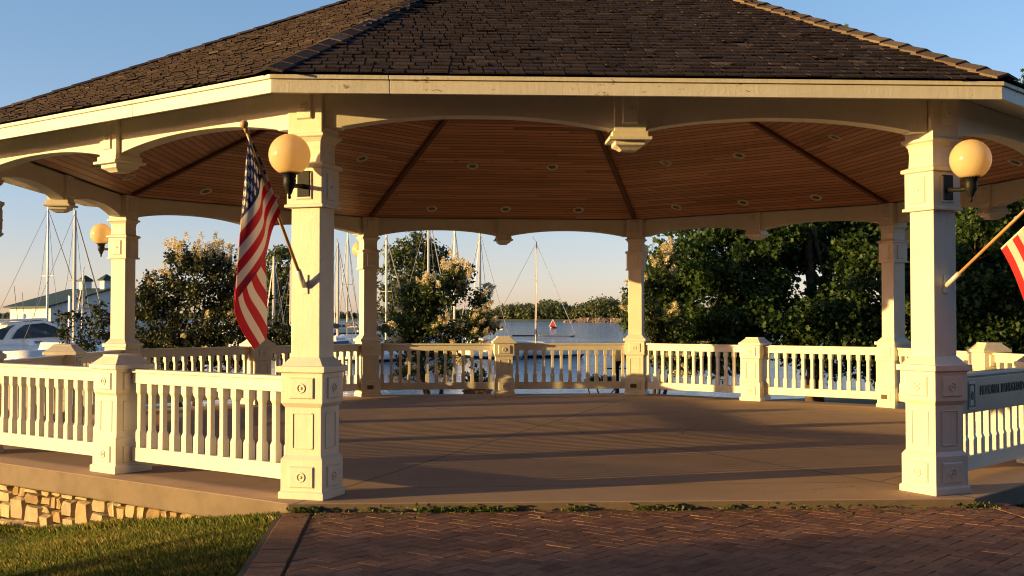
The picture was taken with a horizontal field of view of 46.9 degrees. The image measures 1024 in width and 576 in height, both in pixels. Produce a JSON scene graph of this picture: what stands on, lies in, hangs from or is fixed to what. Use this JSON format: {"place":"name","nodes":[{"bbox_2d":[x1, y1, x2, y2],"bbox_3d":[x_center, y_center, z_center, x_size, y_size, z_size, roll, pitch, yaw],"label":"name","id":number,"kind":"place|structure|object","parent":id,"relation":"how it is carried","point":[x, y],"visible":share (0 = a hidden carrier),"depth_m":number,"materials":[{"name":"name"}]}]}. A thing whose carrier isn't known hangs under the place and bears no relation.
{"place":"outdoors","nodes":[
{"label":"outdoors","id":0,"kind":"place"},
{"bbox_2d":[3,274,175,336],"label":"boathouse","id":1,"kind":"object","parent":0,"point":[104,292],"visible":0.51,"depth_m":127.29,"materials":[{"name":"white"}]},
{"bbox_2d":[76,313,93,331],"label":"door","id":2,"kind":"structure","parent":1,"relation":"in","point":[89,314],"depth_m":125.74,"materials":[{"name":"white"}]},
{"bbox_2d":[266,244,291,337],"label":"cottonwood tree","id":3,"kind":"object","parent":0,"point":[280,255],"visible":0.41,"depth_m":111.12,"materials":[{"name":"green plant"}]},
{"bbox_2d":[0,313,622,320],"bbox_3d":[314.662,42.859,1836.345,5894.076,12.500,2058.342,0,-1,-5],"label":"shore","id":4,"kind":"structure","parent":0,"point":[502,319],"depth_m":981.16,"materials":[{"name":"stone"}]},
{"bbox_2d":[0,293,791,318],"bbox_3d":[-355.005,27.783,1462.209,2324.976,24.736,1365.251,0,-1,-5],"label":"woods","id":5,"kind":"object","parent":4,"relation":"on","point":[603,307],"visible":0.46,"depth_m":941.73,"materials":[{"name":"green plant"}]},
{"bbox_2d":[377,231,452,320],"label":"cottonwood tree","id":6,"kind":"object","parent":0,"point":[406,255],"visible":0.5,"depth_m":111.28,"materials":[{"name":"green plant"}]},
{"bbox_2d":[0,320,874,405],"bbox_3d":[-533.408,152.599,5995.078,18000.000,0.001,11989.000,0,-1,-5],"label":"water","id":7,"kind":"structure","parent":0,"point":[598,332],"depth_m":63.67,"materials":[{"name":"blue liquid"}]},
{"bbox_2d":[0,207,91,351],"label":"sailboat","id":8,"kind":"object","parent":7,"relation":"on","point":[31,344],"visible":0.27,"depth_m":74.46,"materials":[{"name":"white metal"}]},
{"bbox_2d":[0,287,109,344],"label":"motor cruiser","id":9,"kind":"object","parent":7,"relation":"on","point":[14,333],"visible":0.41,"depth_m":72.66,"materials":[{"name":"white plastic"}]},
{"bbox_2d":[3,208,108,359],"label":"sailboat","id":10,"kind":"object","parent":7,"relation":"on","point":[44,346],"visible":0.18,"depth_m":66.45,"materials":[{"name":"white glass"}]},
{"bbox_2d":[76,267,90,328],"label":"sailboat","id":11,"kind":"object","parent":7,"relation":"on","point":[83,282],"visible":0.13,"depth_m":82.05,"materials":[{"name":"white metal"}]},
{"bbox_2d":[68,296,110,336],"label":"motor yacht","id":12,"kind":"object","parent":7,"relation":"on","point":[69,303],"visible":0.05,"depth_m":86.22,"materials":[{"name":"white plastic"}]},
{"bbox_2d":[209,290,271,346],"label":"motor yacht","id":13,"kind":"object","parent":7,"relation":"on","point":[236,332],"visible":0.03,"depth_m":94.31,"materials":[{"name":"white plastic"}]},
{"bbox_2d":[267,252,288,359],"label":"sailboat","id":14,"kind":"object","parent":7,"relation":"on","point":[273,272],"visible":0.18,"depth_m":78.33,"materials":[{"name":"white metal"}]},
{"bbox_2d":[277,261,291,332],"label":"sailboat","id":15,"kind":"object","parent":7,"relation":"on","point":[290,277],"visible":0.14,"depth_m":84.36,"materials":[{"name":"white metal"}]},
{"bbox_2d":[334,341,351,343],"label":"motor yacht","id":16,"kind":"object","parent":7,"relation":"on","point":[341,342],"depth_m":83.85,"materials":[{"name":"blue plastic"}]},
{"bbox_2d":[334,240,356,343],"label":"sailboat","id":17,"kind":"object","parent":7,"relation":"on","point":[337,337],"visible":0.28,"depth_m":90.44,"materials":[{"name":"white metal"}]},
{"bbox_2d":[334,306,358,333],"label":"motor yacht","id":18,"kind":"object","parent":7,"relation":"on","point":[342,328],"visible":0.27,"depth_m":188.53,"materials":[{"name":"white plastic"}]},
{"bbox_2d":[335,233,358,337],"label":"sailboat","id":19,"kind":"object","parent":7,"relation":"on","point":[347,325],"visible":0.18,"depth_m":98.43,"materials":[{"name":"white metal"}]},
{"bbox_2d":[338,234,414,362],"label":"sailboat","id":20,"kind":"object","parent":7,"relation":"on","point":[386,353],"visible":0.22,"depth_m":74.36,"materials":[{"name":"white metal"}]},
{"bbox_2d":[377,328,397,340],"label":"motor yacht","id":21,"kind":"object","parent":7,"relation":"on","point":[379,334],"visible":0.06,"depth_m":98.61,"materials":[{"name":"white plastic"}]},
{"bbox_2d":[394,230,449,355],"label":"sailboat","id":22,"kind":"object","parent":7,"relation":"on","point":[428,233],"visible":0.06,"depth_m":86.58,"materials":[{"name":"white metal"}]},
{"bbox_2d":[442,231,467,354],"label":"sailboat","id":23,"kind":"object","parent":7,"relation":"on","point":[454,234],"visible":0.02,"depth_m":88.54,"materials":[{"name":"white metal"}]},
{"bbox_2d":[458,233,522,358],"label":"sailboat","id":24,"kind":"object","parent":7,"relation":"on","point":[476,353],"visible":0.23,"depth_m":79.80,"materials":[{"name":"white metal"}]},
{"bbox_2d":[487,236,584,357],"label":"sailboat","id":25,"kind":"object","parent":7,"relation":"on","point":[548,355],"visible":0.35,"depth_m":79.78,"materials":[{"name":"white plastic"}]},
{"bbox_2d":[538,335,574,336],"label":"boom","id":26,"kind":"object","parent":25,"relation":"attached to","point":[559,335],"visible":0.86,"depth_m":167.23,"materials":[{"name":"white metal"}]},
{"bbox_2d":[548,319,556,327],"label":"channel marker","id":27,"kind":"object","parent":7,"relation":"in","point":[552,324],"visible":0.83,"depth_m":299.70,"materials":[{"name":"red plastic"}]},
{"bbox_2d":[563,317,622,322],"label":"rock jetty","id":28,"kind":"object","parent":7,"relation":"in","point":[595,320],"visible":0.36,"depth_m":626.79,"materials":[{"name":"brown stone"}]},
{"bbox_2d":[0,397,876,575],"bbox_3d":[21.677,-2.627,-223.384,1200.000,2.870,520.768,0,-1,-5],"label":"ground","id":29,"kind":"structure","parent":0,"point":[851,400],"depth_m":28.04,"materials":[{"name":"soil"}]},
{"bbox_2d":[51,296,110,414],"bbox_3d":[-8.663,1.379,23.945,1.331,2.450,1.038,-1,-2,20],"label":"young shrub","id":30,"kind":"object","parent":29,"relation":"on","point":[101,335],"visible":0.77,"depth_m":23.92,"materials":[{"name":"green plant"}]},
{"bbox_2d":[0,484,208,526],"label":"stone wall","id":31,"kind":"structure","parent":29,"relation":"on","point":[29,507],"depth_m":10.79,"materials":[{"name":"beige stone"}]},
{"bbox_2d":[135,231,274,406],"bbox_3d":[-6.257,0.724,23.296,3.184,3.755,1.970,0,-1,-5],"label":"lilac shrub","id":32,"kind":"object","parent":29,"relation":"on","point":[185,263],"visible":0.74,"depth_m":23.25,"materials":[{"name":"green plant"}]},
{"bbox_2d":[267,314,290,374],"bbox_3d":[-4.863,1.605,25.943,1.934,2.114,1.147,0,-1,-5],"label":"dark shrub","id":33,"kind":"object","parent":29,"relation":"on","point":[283,333],"visible":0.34,"depth_m":25.81,"materials":[{"name":"green plant"}]},
{"bbox_2d":[377,248,501,393],"bbox_3d":[-1.574,0.872,24.479,2.704,3.512,1.632,0,-1,-5],"label":"lilac shrub","id":34,"kind":"object","parent":29,"relation":"on","point":[410,329],"visible":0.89,"depth_m":24.29,"materials":[{"name":"green plant"}]},
{"bbox_2d":[459,358,492,393],"bbox_3d":[-0.735,2.046,25.134,0.759,1.152,0.709,-1,-2,25],"label":"planter box","id":35,"kind":"object","parent":29,"relation":"on","point":[476,391],"visible":0.39,"depth_m":25.00,"materials":[{"name":"brown wood"}]},
{"bbox_2d":[0,503,1023,575],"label":"grass","id":36,"kind":"structure","parent":29,"relation":"on","point":[111,545],"depth_m":8.45,"materials":[{"name":"green plant"}]},
{"bbox_2d":[237,503,1023,575],"bbox_3d":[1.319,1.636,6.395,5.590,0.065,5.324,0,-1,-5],"label":"brick path","id":37,"kind":"structure","parent":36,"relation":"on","point":[953,541],"depth_m":7.61,"materials":[{"name":"brown brick"}]},
{"bbox_2d":[273,501,1023,526],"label":"weeds","id":38,"kind":"object","parent":37,"relation":"on","point":[482,508],"visible":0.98,"depth_m":8.86,"materials":[{"name":"green plant"}]},
{"bbox_2d":[584,374,614,392],"bbox_3d":[1.859,2.272,25.879,0.406,0.772,1.056,1,-2,-40],"label":"shrub","id":39,"kind":"object","parent":29,"relation":"on","point":[592,378],"visible":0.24,"depth_m":25.89,"materials":[{"name":"green plant"}]},
{"bbox_2d":[597,375,611,392],"bbox_3d":[1.927,2.283,25.782,0.399,0.747,0.893,-1,-2,42],"label":"shrub","id":40,"kind":"object","parent":29,"relation":"on","point":[609,378],"visible":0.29,"depth_m":25.89,"materials":[{"name":"green plant"}]},
{"bbox_2d":[603,350,625,392],"bbox_3d":[2.396,2.007,26.958,0.571,1.321,0.340,-1,-2,24],"label":"path lamp","id":41,"kind":"object","parent":29,"relation":"on","point":[617,360],"visible":0.4,"depth_m":26.90,"materials":[{"name":"black metal"}]},
{"bbox_2d":[615,236,708,393],"bbox_3d":[3.052,0.758,24.082,1.854,3.719,1.434,0,-1,-5],"label":"lilac shrub","id":42,"kind":"object","parent":29,"relation":"on","point":[661,322],"visible":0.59,"depth_m":24.08,"materials":[{"name":"green plant"}]},
{"bbox_2d":[644,17,964,401],"bbox_3d":[6.457,-1.699,26.426,7.868,8.715,5.205,0,-1,-5],"label":"maple tree","id":43,"kind":"object","parent":29,"relation":"on","point":[760,306],"visible":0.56,"depth_m":25.15,"materials":[{"name":"green plant"}]},
{"bbox_2d":[874,68,1023,371],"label":"maple tree","id":44,"kind":"object","parent":29,"relation":"on","point":[989,303],"visible":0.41,"depth_m":23.70,"materials":[{"name":"green plant"}]},
{"bbox_2d":[0,393,1023,516],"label":"floor","id":45,"kind":"structure","parent":0,"point":[556,452],"depth_m":11.43,"materials":[{"name":"concrete"}]},
{"bbox_2d":[0,344,122,425],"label":"railing","id":46,"kind":"object","parent":45,"relation":"on","point":[67,354],"visible":0.2,"depth_m":14.54,"materials":[{"name":"white paint"}]},
{"bbox_2d":[0,354,284,478],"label":"railing","id":47,"kind":"object","parent":45,"relation":"on","point":[115,439],"visible":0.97,"depth_m":10.55,"materials":[{"name":"white paint"}]},
{"bbox_2d":[140,338,360,404],"bbox_3d":[-4.120,1.341,19.097,0.410,1.060,4.547,-1,-2,39],"label":"railing","id":48,"kind":"object","parent":45,"relation":"on","point":[258,359],"visible":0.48,"depth_m":18.87,"materials":[{"name":"white paint"}]},
{"bbox_2d":[380,336,624,395],"bbox_3d":[-0.152,1.394,21.210,4.493,1.060,0.410,0,-1,-5],"label":"railing","id":49,"kind":"object","parent":45,"relation":"on","point":[504,349],"visible":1,"depth_m":21.12,"materials":[{"name":"white paint"}]},
{"bbox_2d":[0,0,1023,500],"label":"bandstand","id":50,"kind":"structure","parent":45,"relation":"on","point":[606,106],"depth_m":10.38,"materials":[{"name":"white wood"}]},
{"bbox_2d":[90,223,110,256],"bbox_3d":[-6.005,-0.704,17.363,0.394,0.492,0.314,0,-2,18],"label":"globe lamp","id":51,"kind":"object","parent":50,"relation":"attached to","point":[100,232],"visible":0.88,"depth_m":17.27,"materials":[{"name":"white glass"}]},
{"bbox_2d":[122,174,135,180],"bbox_3d":[-5.225,-1.510,16.123,0.196,0.022,0.196,-23,0,-3],"label":"recessed light","id":52,"kind":"object","parent":50,"relation":"attached to","point":[129,177],"visible":1,"depth_m":16.11,"materials":[{"name":"metal"}]},
{"bbox_2d":[199,188,211,194],"bbox_3d":[-4.641,-1.466,17.903,0.196,0.022,0.196,-30,-19,35],"label":"recessed light","id":53,"kind":"object","parent":50,"relation":"attached to","point":[204,191],"visible":1,"depth_m":17.90,"materials":[{"name":"white metal"}]},
{"bbox_2d":[234,120,307,349],"bbox_3d":[-1.753,-0.361,8.670,0.094,1.615,1.000,0,-1,17],"label":"flag","id":54,"kind":"object","parent":50,"relation":"attached to","point":[260,213],"visible":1,"depth_m":8.38,"materials":[{"name":"red fabric"}]},
{"bbox_2d":[268,134,310,198],"bbox_3d":[-1.666,-0.915,8.946,0.314,0.492,0.394,0,-2,18],"label":"globe lamp","id":55,"kind":"object","parent":50,"relation":"attached to","point":[289,155],"visible":1,"depth_m":8.82,"materials":[{"name":"white glass"}]},
{"bbox_2d":[352,241,358,256],"bbox_3d":[-2.721,-0.605,21.343,0.314,0.492,0.394,1,-2,-27],"label":"globe lamp","id":56,"kind":"object","parent":50,"relation":"attached to","point":[355,247],"visible":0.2,"depth_m":21.27,"materials":[{"name":"white glass"}]},
{"bbox_2d":[356,155,367,161],"bbox_3d":[-2.352,-2.031,18.541,0.196,0.022,0.196,-30,-19,35],"label":"recessed light","id":57,"kind":"object","parent":50,"relation":"attached to","point":[362,158],"visible":1,"depth_m":18.53,"materials":[{"name":"white metal"}]},
{"bbox_2d":[426,206,436,211],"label":"recessed light","id":58,"kind":"object","parent":50,"relation":"attached to","point":[431,208],"visible":1,"depth_m":20.75,"materials":[{"name":"white metal"}]},
{"bbox_2d":[467,163,477,168],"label":"recessed light","id":59,"kind":"object","parent":50,"relation":"attached to","point":[472,165],"visible":1,"depth_m":19.44,"materials":[{"name":"metal"}]},
{"bbox_2d":[500,206,510,211],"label":"recessed light","id":60,"kind":"object","parent":50,"relation":"attached to","point":[505,209],"visible":1,"depth_m":20.87,"materials":[{"name":"metal"}]},
{"bbox_2d":[546,164,557,169],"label":"recessed light","id":61,"kind":"object","parent":50,"relation":"attached to","point":[551,166],"visible":1,"depth_m":19.56,"materials":[{"name":"metal"}]},
{"bbox_2d":[573,207,583,212],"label":"recessed light","id":62,"kind":"object","parent":50,"relation":"attached to","point":[578,209],"visible":1,"depth_m":20.99,"materials":[{"name":"metal"}]},
{"bbox_2d":[644,244,648,256],"bbox_3d":[2.360,-0.593,21.814,0.314,0.492,0.394,0,-1,17],"label":"globe lamp","id":63,"kind":"object","parent":50,"relation":"attached to","point":[646,249],"visible":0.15,"depth_m":21.76,"materials":[{"name":"orange plastic"}]},
{"bbox_2d":[660,159,671,165],"bbox_3d":[2.477,-2.019,19.017,0.196,0.022,0.196,-1,-25,40],"label":"recessed light","id":64,"kind":"object","parent":50,"relation":"attached to","point":[665,162],"visible":1,"depth_m":19.01,"materials":[{"name":"metal"}]},
{"bbox_2d":[671,204,681,209],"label":"recessed light","id":65,"kind":"object","parent":50,"relation":"attached to","point":[676,207],"visible":1,"depth_m":20.48,"materials":[{"name":"white metal"}]},
{"bbox_2d":[733,152,744,158],"bbox_3d":[3.491,-2.040,18.171,0.196,0.022,0.196,-1,-25,40],"label":"recessed light","id":66,"kind":"object","parent":50,"relation":"attached to","point":[739,155],"visible":1,"depth_m":18.17,"materials":[{"name":"white metal"}]},
{"bbox_2d":[737,199,748,205],"bbox_3d":[3.847,-1.422,19.655,0.196,0.022,0.196,-1,-25,40],"label":"recessed light","id":67,"kind":"object","parent":50,"relation":"attached to","point":[743,202],"visible":1,"depth_m":19.64,"materials":[{"name":"metal"}]},
{"bbox_2d":[810,194,821,200],"bbox_3d":[4.845,-1.443,18.823,0.196,0.022,0.196,-1,-25,40],"label":"recessed light","id":68,"kind":"object","parent":50,"relation":"attached to","point":[816,197],"visible":1,"depth_m":18.82,"materials":[{"name":"metal"}]},
{"bbox_2d":[828,134,841,140],"bbox_3d":[4.472,-2.086,16.363,0.196,0.022,0.196,23,-5,-8],"label":"recessed light","id":69,"kind":"object","parent":50,"relation":"attached to","point":[834,137],"visible":1,"depth_m":16.36,"materials":[{"name":"white metal"}]},
{"bbox_2d":[904,230,909,258],"bbox_3d":[6.240,-0.674,18.584,0.394,0.492,0.314,1,-2,-29],"label":"globe lamp","id":70,"kind":"object","parent":50,"relation":"attached to","point":[907,235],"visible":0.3,"depth_m":18.51,"materials":[{"name":"orange plastic"}]},
{"bbox_2d":[942,139,991,202],"bbox_3d":[3.545,-0.908,9.212,0.314,0.492,0.394,1,-2,-27],"label":"globe lamp","id":71,"kind":"object","parent":50,"relation":"attached to","point":[970,161],"visible":1,"depth_m":9.10,"materials":[{"name":"white glass"}]},
{"bbox_2d":[943,209,1023,299],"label":"flag","id":72,"kind":"object","parent":50,"relation":"attached to","point":[1012,248],"visible":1,"depth_m":8.95,"materials":[{"name":"multicoloured fabric"}]},
{"bbox_2d":[963,373,1023,413],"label":"memorial sign","id":73,"kind":"object","parent":50,"relation":"attached to","point":[986,393],"visible":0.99,"depth_m":10.19,"materials":[{"name":"grey"}]},
{"bbox_2d":[1007,158,1023,165],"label":"recessed light","id":74,"kind":"object","parent":50,"relation":"attached to","point":[1013,161],"visible":1,"depth_m":14.54,"materials":[{"name":"white metal"}]},
{"bbox_2d":[645,337,878,400],"bbox_3d":[4.099,1.361,19.900,4.441,1.060,0.410,-1,-2,40],"label":"railing","id":75,"kind":"object","parent":45,"relation":"on","point":[755,377],"visible":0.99,"depth_m":19.73,"materials":[{"name":"white paint"}]},
{"bbox_2d":[897,342,1023,419],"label":"railing","id":76,"kind":"object","parent":45,"relation":"on","point":[978,356],"visible":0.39,"depth_m":15.65,"materials":[{"name":"white paint"}]},
{"bbox_2d":[963,356,1023,470],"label":"railing","id":77,"kind":"object","parent":45,"relation":"on","point":[993,437],"visible":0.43,"depth_m":10.37,"materials":[{"name":"white paint"}]},
{"bbox_2d":[0,0,1023,312],"label":"sky","id":78,"kind":"structure","parent":0,"point":[46,46],"materials":[{"name":"blue"}]}
]}

